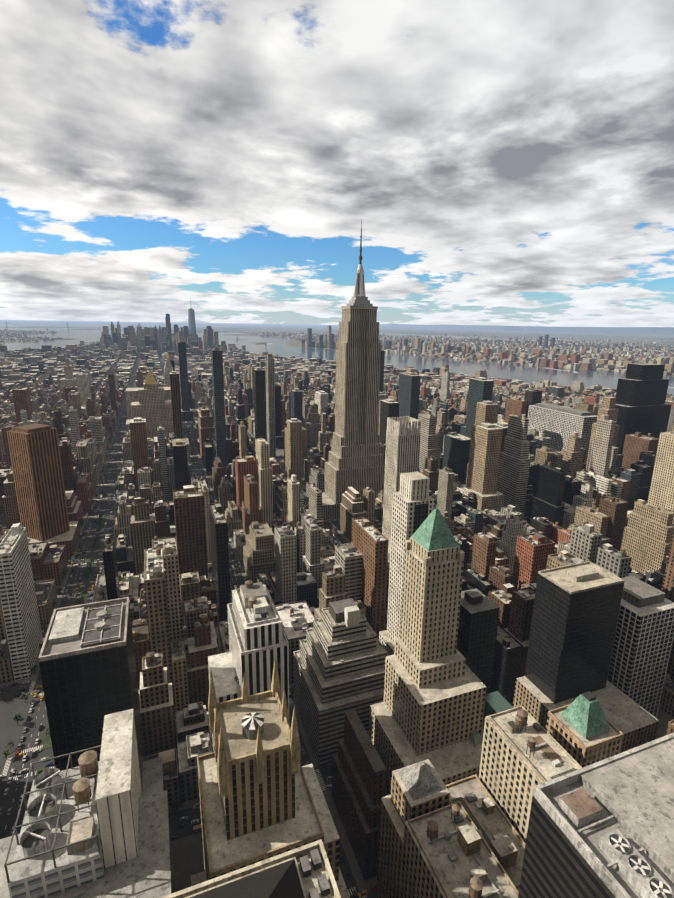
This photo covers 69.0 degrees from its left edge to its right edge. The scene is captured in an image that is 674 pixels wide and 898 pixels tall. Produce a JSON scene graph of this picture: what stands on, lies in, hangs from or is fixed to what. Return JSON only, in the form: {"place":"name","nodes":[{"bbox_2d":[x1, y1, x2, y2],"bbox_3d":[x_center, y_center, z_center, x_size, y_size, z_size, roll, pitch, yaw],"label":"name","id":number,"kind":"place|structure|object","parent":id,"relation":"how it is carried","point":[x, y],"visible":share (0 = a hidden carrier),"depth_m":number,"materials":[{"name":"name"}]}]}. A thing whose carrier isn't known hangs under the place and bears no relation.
{"place":"outdoors","nodes":[
{"label":"outdoors","id":0,"kind":"place"},
{"bbox_2d":[0,349,526,897],"bbox_3d":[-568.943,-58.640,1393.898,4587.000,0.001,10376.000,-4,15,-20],"label":"manhattan streets","id":1,"kind":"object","parent":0,"point":[10,707],"visible":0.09,"depth_m":390.05,"materials":[{"name":"grey asphalt"}]},
{"bbox_2d":[2,421,366,897],"bbox_3d":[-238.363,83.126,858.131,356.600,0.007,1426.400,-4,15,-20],"label":"road markings","id":2,"kind":"object","parent":1,"relation":"on","point":[33,682],"visible":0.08,"depth_m":400.02,"materials":[{"name":"white paint"}]},
{"bbox_2d":[0,425,376,897],"bbox_3d":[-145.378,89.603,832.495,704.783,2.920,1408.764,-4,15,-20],"label":"cars","id":3,"kind":"object","parent":1,"relation":"on","point":[198,828],"visible":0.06,"depth_m":405.68,"materials":[{"name":"paint"}]},
{"bbox_2d":[0,327,673,879],"bbox_3d":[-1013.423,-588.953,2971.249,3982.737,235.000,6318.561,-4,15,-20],"label":"buildings","id":4,"kind":"structure","parent":1,"relation":"on","point":[168,547],"depth_m":604.93,"materials":[{"name":"concrete"}]},
{"bbox_2d":[0,323,673,396],"bbox_3d":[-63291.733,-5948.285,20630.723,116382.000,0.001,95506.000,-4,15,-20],"label":"water","id":5,"kind":"structure","parent":0,"point":[524,373],"depth_m":4515.17,"materials":[{"name":"grey liquid"}]},
{"bbox_2d":[0,374,673,891],"bbox_3d":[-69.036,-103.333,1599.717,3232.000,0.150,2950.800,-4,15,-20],"label":"pavements","id":6,"kind":"structure","parent":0,"point":[188,856],"depth_m":308.95,"materials":[{"name":"grey concrete"}]},
{"bbox_2d":[0,421,238,820],"bbox_3d":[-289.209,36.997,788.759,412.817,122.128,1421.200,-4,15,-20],"label":"trees","id":7,"kind":"object","parent":6,"relation":"on","point":[47,743],"visible":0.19,"depth_m":512.14,"materials":[{"name":"plant"}]},
{"bbox_2d":[0,320,673,375],"bbox_3d":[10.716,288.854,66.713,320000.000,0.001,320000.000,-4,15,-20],"label":"ground","id":8,"kind":"structure","parent":0,"point":[322,329],"depth_m":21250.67,"materials":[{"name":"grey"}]},
{"bbox_2d":[0,219,673,897],"bbox_3d":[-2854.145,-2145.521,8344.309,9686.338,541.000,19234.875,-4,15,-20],"label":"skyscrapers","id":9,"kind":"structure","parent":8,"relation":"on","point":[556,781],"depth_m":252.01,"materials":[{"name":"concrete"}]},
{"bbox_2d":[0,0,673,326],"label":"sky","id":10,"kind":"structure","parent":0,"point":[500,162],"materials":[{"name":"white"}]},
{"bbox_2d":[379,333,543,340],"bbox_3d":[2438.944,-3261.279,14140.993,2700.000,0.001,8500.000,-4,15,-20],"label":"newark bay water","id":11,"kind":"structure","parent":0,"point":[455,337],"depth_m":13825.89,"materials":[{"name":"grey liquid"}]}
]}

